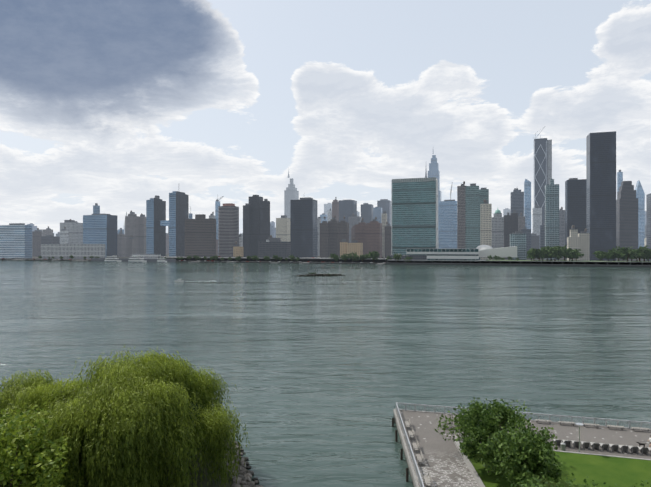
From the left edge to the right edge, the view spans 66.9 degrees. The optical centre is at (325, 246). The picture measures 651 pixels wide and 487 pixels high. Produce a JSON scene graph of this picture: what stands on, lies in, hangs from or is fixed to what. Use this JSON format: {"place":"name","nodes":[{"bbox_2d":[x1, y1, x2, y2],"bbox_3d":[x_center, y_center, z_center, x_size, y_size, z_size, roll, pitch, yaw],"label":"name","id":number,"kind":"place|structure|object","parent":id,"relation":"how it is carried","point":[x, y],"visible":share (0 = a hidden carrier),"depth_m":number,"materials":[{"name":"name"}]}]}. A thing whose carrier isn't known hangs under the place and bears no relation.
{"place":"outdoors","nodes":[
{"label":"outdoors","id":0,"kind":"place"},
{"bbox_2d":[0,223,31,258],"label":"building","id":1,"kind":"structure","parent":0,"point":[15,240],"depth_m":1094.45,"materials":[{"name":"blue"}]},
{"bbox_2d":[32,228,41,256],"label":"building","id":2,"kind":"structure","parent":0,"point":[36,242],"depth_m":1283.17,"materials":[{"name":"grey"}]},
{"bbox_2d":[42,226,52,235],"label":"building","id":3,"kind":"structure","parent":0,"point":[47,231],"depth_m":1401.85,"materials":[{"name":"grey"}]},
{"bbox_2d":[41,235,59,243],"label":"building","id":4,"kind":"structure","parent":0,"point":[49,239],"depth_m":1195.12,"materials":[{"name":"grey"}]},
{"bbox_2d":[60,227,68,243],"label":"building","id":5,"kind":"structure","parent":0,"point":[64,236],"depth_m":1191.74,"materials":[{"name":"grey"}]},
{"bbox_2d":[60,219,82,243],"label":"building","id":6,"kind":"structure","parent":0,"point":[74,228],"depth_m":1216.18,"materials":[{"name":"grey"}]},
{"bbox_2d":[41,244,104,258],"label":"building","id":7,"kind":"structure","parent":0,"point":[67,251],"depth_m":1017.76,"materials":[{"name":"grey"}]},
{"bbox_2d":[93,203,99,213],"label":"building","id":8,"kind":"structure","parent":0,"point":[96,208],"depth_m":1235.69,"materials":[{"name":"blue glass"}]},
{"bbox_2d":[83,214,116,257],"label":"building","id":9,"kind":"structure","parent":0,"point":[99,228],"depth_m":1100.37,"materials":[{"name":"blue glass"}]},
{"bbox_2d":[117,230,124,256],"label":"building","id":10,"kind":"structure","parent":0,"point":[120,244],"depth_m":1226.01,"materials":[{"name":"grey"}]},
{"bbox_2d":[128,235,135,257],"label":"building","id":11,"kind":"structure","parent":0,"point":[131,245],"depth_m":1167.86,"materials":[{"name":"grey"}]},
{"bbox_2d":[125,210,139,256],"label":"building","id":12,"kind":"structure","parent":0,"point":[131,223],"depth_m":1266.33,"materials":[{"name":"grey"}]},
{"bbox_2d":[139,213,145,253],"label":"building","id":13,"kind":"structure","parent":0,"point":[142,233],"depth_m":1276.09,"materials":[{"name":"grey"}]},
{"bbox_2d":[146,195,165,258],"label":"building","id":14,"kind":"structure","parent":0,"point":[155,230],"depth_m":1036.04,"materials":[{"name":"blue glass"}]},
{"bbox_2d":[77,444,253,486],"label":"land","id":15,"kind":"structure","parent":0,"point":[206,480],"depth_m":56.20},
{"bbox_2d":[0,402,85,486],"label":"bush","id":16,"kind":"object","parent":15,"relation":"on","point":[17,463],"visible":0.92,"depth_m":43.30,"materials":[{"name":"green plant"}]},
{"bbox_2d":[0,346,249,486],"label":"willows","id":17,"kind":"object","parent":15,"relation":"on","point":[132,422],"visible":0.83,"depth_m":50.62,"materials":[{"name":"green plant"}]},
{"bbox_2d":[218,440,262,486],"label":"rip rap","id":18,"kind":"object","parent":15,"relation":"on","point":[244,480],"visible":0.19,"depth_m":58.33,"materials":[{"name":"grey stone"}]},
{"bbox_2d":[169,191,188,256],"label":"building","id":19,"kind":"structure","parent":0,"point":[178,208],"depth_m":1016.66,"materials":[{"name":"blue glass"}]},
{"bbox_2d":[160,220,168,225],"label":"skybridge","id":20,"kind":"object","parent":19,"relation":"attached to","point":[164,223],"visible":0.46,"depth_m":1033.81,"materials":[{"name":"blue glass"}]},
{"bbox_2d":[185,214,215,256],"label":"building","id":21,"kind":"structure","parent":0,"point":[200,235],"depth_m":943.92,"materials":[{"name":"grey"}]},
{"bbox_2d":[215,200,219,239],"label":"building","id":22,"kind":"structure","parent":0,"point":[217,203],"depth_m":1457.55,"materials":[{"name":"blue glass"}]},
{"bbox_2d":[233,241,242,256],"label":"building","id":23,"kind":"structure","parent":0,"point":[237,250],"depth_m":924.71,"materials":[{"name":"grey concrete"}]},
{"bbox_2d":[239,234,242,246],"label":"building","id":24,"kind":"structure","parent":0,"point":[240,241],"depth_m":1089.15,"materials":[{"name":"grey"}]},
{"bbox_2d":[249,195,262,255],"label":"building","id":25,"kind":"structure","parent":0,"point":[254,201],"depth_m":1022.49,"materials":[{"name":"grey"}]},
{"bbox_2d":[260,199,269,241],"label":"building","id":26,"kind":"structure","parent":0,"point":[264,219],"depth_m":1006.29,"materials":[{"name":"grey"}]},
{"bbox_2d":[276,215,289,241],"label":"building","id":27,"kind":"structure","parent":0,"point":[283,227],"depth_m":1285.51,"materials":[{"name":"grey"}]},
{"bbox_2d":[290,197,316,257],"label":"building","id":28,"kind":"structure","parent":0,"point":[303,226],"depth_m":1087.67,"materials":[{"name":"grey glass"}]},
{"bbox_2d":[317,217,320,255],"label":"building","id":29,"kind":"structure","parent":0,"point":[318,234],"depth_m":1359.79,"materials":[{"name":"grey"}]},
{"bbox_2d":[320,213,327,222],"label":"building","id":30,"kind":"structure","parent":0,"point":[322,216],"depth_m":1757.43,"materials":[{"name":"blue"}]},
{"bbox_2d":[320,216,328,257],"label":"building","id":31,"kind":"structure","parent":0,"point":[324,239],"depth_m":1018.67,"materials":[{"name":"brown"}]},
{"bbox_2d":[0,260,650,486],"bbox_3d":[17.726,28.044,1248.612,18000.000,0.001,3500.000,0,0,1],"label":"water","id":32,"kind":"structure","parent":0,"point":[324,374],"depth_m":148.86,"materials":[{"name":"liquid"}]},
{"bbox_2d":[104,255,121,261],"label":"ferry","id":33,"kind":"object","parent":32,"relation":"on","point":[114,258],"visible":1,"depth_m":916.75,"materials":[{"name":"white metal"}]},
{"bbox_2d":[128,255,146,261],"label":"ferry","id":34,"kind":"object","parent":32,"relation":"on","point":[138,258],"visible":1,"depth_m":898.20,"materials":[{"name":"white metal"}]},
{"bbox_2d":[157,257,166,261],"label":"ferry","id":35,"kind":"object","parent":32,"relation":"on","point":[162,259],"visible":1,"depth_m":887.68,"materials":[{"name":"white"}]},
{"bbox_2d":[296,268,344,275],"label":"island","id":36,"kind":"structure","parent":32,"relation":"in","point":[321,274],"depth_m":469.52,"materials":[{"name":"grey"}]},
{"bbox_2d":[392,418,408,481],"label":"fender piles","id":37,"kind":"object","parent":32,"relation":"on","point":[401,458],"visible":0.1,"depth_m":64.75,"materials":[{"name":"brown wood"}]},
{"bbox_2d":[393,409,650,486],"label":"paved promenade","id":38,"kind":"structure","parent":32,"relation":"in","point":[443,463],"depth_m":65.36,"materials":[{"name":"grey concrete"}]},
{"bbox_2d":[396,403,423,486],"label":"rail","id":39,"kind":"object","parent":38,"relation":"on","point":[418,475],"visible":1,"depth_m":61.02,"materials":[{"name":"silver metal"}]},
{"bbox_2d":[435,397,562,486],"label":"planter trees","id":40,"kind":"object","parent":38,"relation":"on","point":[513,451],"visible":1,"depth_m":53.78,"materials":[{"name":"green plant"}]},
{"bbox_2d":[396,402,650,429],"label":"rail","id":41,"kind":"object","parent":38,"relation":"on","point":[629,424],"visible":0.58,"depth_m":71.80,"materials":[{"name":"silver metal"}]},
{"bbox_2d":[405,419,649,486],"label":"benches","id":42,"kind":"object","parent":38,"relation":"on","point":[418,456],"visible":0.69,"depth_m":66.95,"materials":[{"name":"grey wood"}]},
{"bbox_2d":[454,441,650,486],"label":"lawn kerb","id":43,"kind":"structure","parent":38,"relation":"on","point":[476,477],"depth_m":59.46,"materials":[{"name":"grey concrete"}]},
{"bbox_2d":[560,442,565,450],"bbox_3d":[30.095,25.344,62.434,0.604,1.000,0.620,0,0,1],"label":"litter bin","id":44,"kind":"object","parent":38,"relation":"on","point":[563,446],"visible":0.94,"depth_m":62.21,"materials":[{"name":"grey"}]},
{"bbox_2d":[575,423,582,451],"bbox_3d":[31.862,24.039,61.828,0.940,3.610,0.940,0,0,1],"label":"lamp","id":45,"kind":"object","parent":38,"relation":"on","point":[580,424],"visible":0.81,"depth_m":61.78,"materials":[{"name":"silver metal"}]},
{"bbox_2d":[553,439,650,454],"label":"row of boulders","id":46,"kind":"object","parent":38,"relation":"on","point":[603,446],"visible":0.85,"depth_m":62.59,"materials":[{"name":"grey stone"}]},
{"bbox_2d":[0,254,650,266],"bbox_3d":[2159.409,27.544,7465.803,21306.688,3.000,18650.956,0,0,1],"label":"ground","id":47,"kind":"structure","parent":0,"point":[40,259],"depth_m":804.03,"materials":[{"name":"grey concrete"}]},
{"bbox_2d":[27,223,36,230],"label":"building","id":48,"kind":"structure","parent":47,"relation":"on","point":[34,228],"depth_m":2253.52,"materials":[{"name":"grey"}]},
{"bbox_2d":[166,233,168,253],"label":"building","id":49,"kind":"structure","parent":47,"relation":"on","point":[167,243],"depth_m":1716.49,"materials":[{"name":"grey"}]},
{"bbox_2d":[2,259,385,264],"bbox_3d":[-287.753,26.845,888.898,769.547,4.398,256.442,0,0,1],"label":"piers","id":50,"kind":"structure","parent":47,"relation":"on","point":[377,263],"depth_m":862.64,"materials":[{"name":"grey concrete"}]},
{"bbox_2d":[91,258,175,261],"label":"ferry pier","id":51,"kind":"structure","parent":50,"relation":"on","point":[127,259],"depth_m":919.79,"materials":[{"name":"grey concrete"}]},
{"bbox_2d":[132,254,160,258],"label":"ferry shed","id":52,"kind":"structure","parent":51,"relation":"on","point":[156,256],"depth_m":918.05,"materials":[{"name":"grey"}]},
{"bbox_2d":[216,240,217,255],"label":"building","id":53,"kind":"structure","parent":47,"relation":"on","point":[217,247],"depth_m":1421.68,"materials":[{"name":"grey"}]},
{"bbox_2d":[218,203,238,256],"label":"apartment tower","id":54,"kind":"structure","parent":47,"relation":"on","point":[228,225],"depth_m":1011.46,"materials":[{"name":"grey"}]},
{"bbox_2d":[243,203,250,256],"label":"building","id":55,"kind":"structure","parent":47,"relation":"on","point":[246,229],"depth_m":1018.11,"materials":[{"name":"grey"}]},
{"bbox_2d":[152,257,388,262],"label":"elevated highway","id":56,"kind":"structure","parent":47,"relation":"on","point":[380,260],"depth_m":853.30,"materials":[{"name":"grey concrete"}]},
{"bbox_2d":[270,224,273,237],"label":"building","id":57,"kind":"structure","parent":47,"relation":"on","point":[272,230],"depth_m":1898.21,"materials":[{"name":"grey"}]},
{"bbox_2d":[258,238,290,257],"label":"building","id":58,"kind":"structure","parent":47,"relation":"on","point":[274,246],"depth_m":870.55,"materials":[{"name":"grey"}]},
{"bbox_2d":[284,178,298,217],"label":"skyscraper","id":59,"kind":"structure","parent":47,"relation":"on","point":[291,192],"depth_m":2459.58,"materials":[{"name":"grey"}]},
{"bbox_2d":[2,258,639,264],"bbox_3d":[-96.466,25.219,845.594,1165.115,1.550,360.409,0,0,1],"label":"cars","id":60,"kind":"object","parent":47,"relation":"on","point":[290,261],"visible":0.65,"depth_m":833.03,"materials":[{"name":"white"}]},
{"bbox_2d":[324,203,331,214],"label":"building","id":61,"kind":"structure","parent":47,"relation":"on","point":[328,206],"depth_m":3034.42,"materials":[{"name":"grey"}]},
{"bbox_2d":[39,245,650,261],"bbox_3d":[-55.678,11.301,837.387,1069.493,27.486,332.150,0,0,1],"label":"trees","id":62,"kind":"object","parent":47,"relation":"on","point":[559,252],"visible":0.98,"depth_m":719.59,"materials":[{"name":"green plant"}]},
{"bbox_2d":[351,225,354,239],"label":"building","id":63,"kind":"structure","parent":47,"relation":"on","point":[352,232],"depth_m":1281.69,"materials":[{"name":"grey"}]},
{"bbox_2d":[373,207,381,222],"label":"building","id":64,"kind":"structure","parent":47,"relation":"on","point":[377,212],"depth_m":1796.75,"materials":[{"name":"blue"}]},
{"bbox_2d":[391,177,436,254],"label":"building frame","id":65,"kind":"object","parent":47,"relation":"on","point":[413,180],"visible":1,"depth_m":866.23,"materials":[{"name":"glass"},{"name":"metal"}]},
{"bbox_2d":[392,179,437,254],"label":"glass facade","id":66,"kind":"structure","parent":47,"relation":"on","point":[408,215],"depth_m":868.08,"materials":[{"name":"teal glass"}]},
{"bbox_2d":[428,155,440,237],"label":"skyscraper","id":67,"kind":"structure","parent":47,"relation":"on","point":[433,171],"depth_m":2087.88,"materials":[{"name":"blue"}]},
{"bbox_2d":[465,183,478,248],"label":"building","id":68,"kind":"structure","parent":47,"relation":"on","point":[472,216],"depth_m":975.97,"materials":[{"name":"teal"}]},
{"bbox_2d":[479,188,488,259],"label":"building","id":69,"kind":"structure","parent":47,"relation":"on","point":[483,193],"depth_m":989.82,"materials":[{"name":"grey"}]},
{"bbox_2d":[476,245,516,256],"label":"low domed building","id":70,"kind":"structure","parent":47,"relation":"on","point":[486,250],"depth_m":777.91,"materials":[{"name":"white concrete"}]},
{"bbox_2d":[503,208,509,216],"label":"building","id":71,"kind":"structure","parent":47,"relation":"on","point":[506,211],"depth_m":2596.89,"materials":[{"name":"grey"}]},
{"bbox_2d":[510,188,523,215],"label":"building","id":72,"kind":"structure","parent":47,"relation":"on","point":[516,199],"depth_m":1296.54,"materials":[{"name":"grey"}]},
{"bbox_2d":[387,260,650,265],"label":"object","id":73,"kind":"object","parent":47,"relation":"on","point":[570,262],"visible":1,"depth_m":719.79,"materials":[{"name":"grey concrete"}]},
{"bbox_2d":[388,255,426,260],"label":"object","id":74,"kind":"object","parent":73,"relation":"on","point":[417,257],"visible":0.46,"depth_m":775.15,"materials":[{"name":"grey concrete"}]},
{"bbox_2d":[427,254,478,261],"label":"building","id":75,"kind":"structure","parent":73,"relation":"on","point":[449,257],"depth_m":749.58,"materials":[{"name":"grey"}]},
{"bbox_2d":[406,249,478,254],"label":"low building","id":76,"kind":"structure","parent":75,"relation":"on","point":[448,251],"depth_m":754.71,"materials":[{"name":"grey"}]},
{"bbox_2d":[486,260,650,261],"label":"lawn","id":77,"kind":"structure","parent":73,"relation":"on","point":[563,260],"depth_m":735.24,"materials":[{"name":"green plant"}]},
{"bbox_2d":[521,227,530,257],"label":"building","id":78,"kind":"structure","parent":47,"relation":"on","point":[526,231],"depth_m":1146.74,"materials":[{"name":"grey"}]},
{"bbox_2d":[524,179,530,228],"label":"skyscraper","id":79,"kind":"structure","parent":47,"relation":"on","point":[527,199],"depth_m":1362.54,"materials":[{"name":"grey"}]},
{"bbox_2d":[531,233,538,248],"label":"building","id":80,"kind":"structure","parent":47,"relation":"on","point":[534,241],"depth_m":1360.26,"materials":[{"name":"grey"}]},
{"bbox_2d":[532,205,541,235],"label":"building","id":81,"kind":"structure","parent":47,"relation":"on","point":[536,216],"depth_m":1373.95,"materials":[{"name":"grey"}]},
{"bbox_2d":[539,223,544,248],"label":"building","id":82,"kind":"structure","parent":47,"relation":"on","point":[541,235],"depth_m":1165.44,"materials":[{"name":"grey glass"}]},
{"bbox_2d":[534,135,551,224],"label":"skyscraper","id":83,"kind":"structure","parent":47,"relation":"on","point":[540,155],"depth_m":1976.44,"materials":[{"name":"grey glass"}]},
{"bbox_2d":[534,141,546,207],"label":"park ave bracing","id":84,"kind":"object","parent":83,"relation":"attached to","point":[538,170],"visible":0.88,"depth_m":1976.95,"materials":[{"name":"grey metal"}]},
{"bbox_2d":[0,0,650,235],"label":"sky","id":85,"kind":"structure","parent":0,"point":[116,105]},
{"bbox_2d":[328,208,331,220],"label":"building","id":86,"kind":"structure","parent":0,"point":[329,215],"depth_m":1748.26,"materials":[{"name":"grey"}]},
{"bbox_2d":[328,216,338,257],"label":"building","id":87,"kind":"structure","parent":0,"point":[333,235],"depth_m":1023.15,"materials":[{"name":"brown"}]},
{"bbox_2d":[332,197,338,220],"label":"building","id":88,"kind":"structure","parent":0,"point":[335,207],"depth_m":1533.66,"materials":[{"name":"grey"}]},
{"bbox_2d":[337,216,348,257],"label":"building","id":89,"kind":"structure","parent":0,"point":[342,229],"depth_m":1007.81,"materials":[{"name":"brown"}]},
{"bbox_2d":[340,239,347,256],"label":"building","id":90,"kind":"structure","parent":0,"point":[343,246],"depth_m":871.05,"materials":[{"name":"grey"}]},
{"bbox_2d":[338,200,356,221],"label":"building","id":91,"kind":"structure","parent":0,"point":[347,208],"depth_m":1627.52,"materials":[{"name":"grey"}]},
{"bbox_2d":[347,237,362,256],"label":"building","id":92,"kind":"structure","parent":0,"point":[354,246],"depth_m":855.67,"materials":[{"name":"grey concrete"}]},
{"bbox_2d":[348,213,361,242],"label":"building","id":93,"kind":"structure","parent":0,"point":[353,219],"depth_m":1330.91,"materials":[{"name":"grey"}]},
{"bbox_2d":[355,218,366,254],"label":"building","id":94,"kind":"structure","parent":0,"point":[361,232],"depth_m":1024.71,"materials":[{"name":"brown"}]},
{"bbox_2d":[361,203,372,223],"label":"building","id":95,"kind":"structure","parent":0,"point":[367,212],"depth_m":1707.02,"materials":[{"name":"grey"}]},
{"bbox_2d":[367,217,381,257],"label":"building","id":96,"kind":"structure","parent":0,"point":[374,234],"depth_m":1007.59,"materials":[{"name":"brown"}]},
{"bbox_2d":[377,199,390,225],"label":"building","id":97,"kind":"structure","parent":0,"point":[384,204],"depth_m":1889.99,"materials":[{"name":"grey"}]},
{"bbox_2d":[382,211,386,257],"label":"building","id":98,"kind":"structure","parent":0,"point":[384,217],"depth_m":1101.60,"materials":[{"name":"grey"}]},
{"bbox_2d":[385,222,390,257],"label":"building","id":99,"kind":"structure","parent":0,"point":[387,239],"depth_m":1078.63,"materials":[{"name":"grey"}]},
{"bbox_2d":[439,200,456,248],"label":"building","id":100,"kind":"structure","parent":0,"point":[447,224],"depth_m":1253.47,"materials":[{"name":"blue glass"}]},
{"bbox_2d":[457,181,465,248],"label":"building","id":101,"kind":"structure","parent":0,"point":[461,217],"depth_m":982.42,"materials":[{"name":"grey"}]},
{"bbox_2d":[480,199,491,259],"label":"building","id":102,"kind":"structure","parent":0,"point":[485,223],"depth_m":873.34,"materials":[{"name":"grey"}]},
{"bbox_2d":[492,213,503,248],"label":"high-rise building","id":103,"kind":"structure","parent":0,"point":[497,230],"depth_m":1122.16,"materials":[{"name":"grey"}]},
{"bbox_2d":[504,213,511,258],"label":"building","id":104,"kind":"structure","parent":0,"point":[507,225],"depth_m":1059.26,"materials":[{"name":"grey"}]},
{"bbox_2d":[510,210,517,233],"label":"building","id":105,"kind":"structure","parent":0,"point":[514,214],"depth_m":1073.64,"materials":[{"name":"grey"}]},
{"bbox_2d":[510,231,525,259],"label":"building","id":106,"kind":"structure","parent":0,"point":[518,239],"depth_m":828.12,"materials":[{"name":"blue glass"}]},
{"bbox_2d":[518,213,524,230],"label":"building","id":107,"kind":"structure","parent":0,"point":[521,221],"depth_m":1181.72,"materials":[{"name":"grey"}]},
{"bbox_2d":[545,179,558,259],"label":"building","id":108,"kind":"structure","parent":0,"point":[552,214],"depth_m":977.77,"materials":[{"name":"grey glass"}]},
{"bbox_2d":[461,442,650,486],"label":"lawn","id":109,"kind":"structure","parent":0,"point":[617,471],"depth_m":56.13,"materials":[{"name":"green plant"}]},
{"bbox_2d":[511,472,650,486],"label":"shrubs","id":110,"kind":"object","parent":109,"relation":"on","point":[530,482],"visible":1,"depth_m":45.69,"materials":[{"name":"green plant"}]},
{"bbox_2d":[559,207,564,257],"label":"building","id":111,"kind":"structure","parent":0,"point":[561,227],"depth_m":1154.25,"materials":[{"name":"grey"}]},
{"bbox_2d":[567,225,580,260],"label":"building","id":112,"kind":"structure","parent":0,"point":[573,241],"depth_m":830.53,"materials":[{"name":"grey concrete"}]},
{"bbox_2d":[565,178,585,258],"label":"building","id":113,"kind":"structure","parent":0,"point":[575,201],"depth_m":1009.72,"materials":[{"name":"grey glass"}]},
{"bbox_2d":[578,228,589,260],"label":"building","id":114,"kind":"structure","parent":0,"point":[585,242],"depth_m":833.47,"materials":[{"name":"grey concrete"}]},
{"bbox_2d":[586,131,615,260],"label":"building","id":115,"kind":"structure","parent":0,"point":[601,188],"depth_m":861.67,"materials":[{"name":"grey glass"}]},
{"bbox_2d":[617,170,622,191],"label":"building","id":116,"kind":"structure","parent":0,"point":[619,177],"depth_m":1469.96,"materials":[{"name":"blue glass"}]},
{"bbox_2d":[616,181,637,249],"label":"stepped tower","id":117,"kind":"structure","parent":0,"point":[627,218],"depth_m":1043.57,"materials":[{"name":"grey"}]},
{"bbox_2d":[635,180,644,248],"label":"blade tower","id":118,"kind":"structure","parent":0,"point":[640,194],"depth_m":1383.52,"materials":[{"name":"blue glass"}]},
{"bbox_2d":[646,193,650,260],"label":"building","id":119,"kind":"structure","parent":0,"point":[648,220],"depth_m":895.21,"materials":[{"name":"grey"}]}
]}

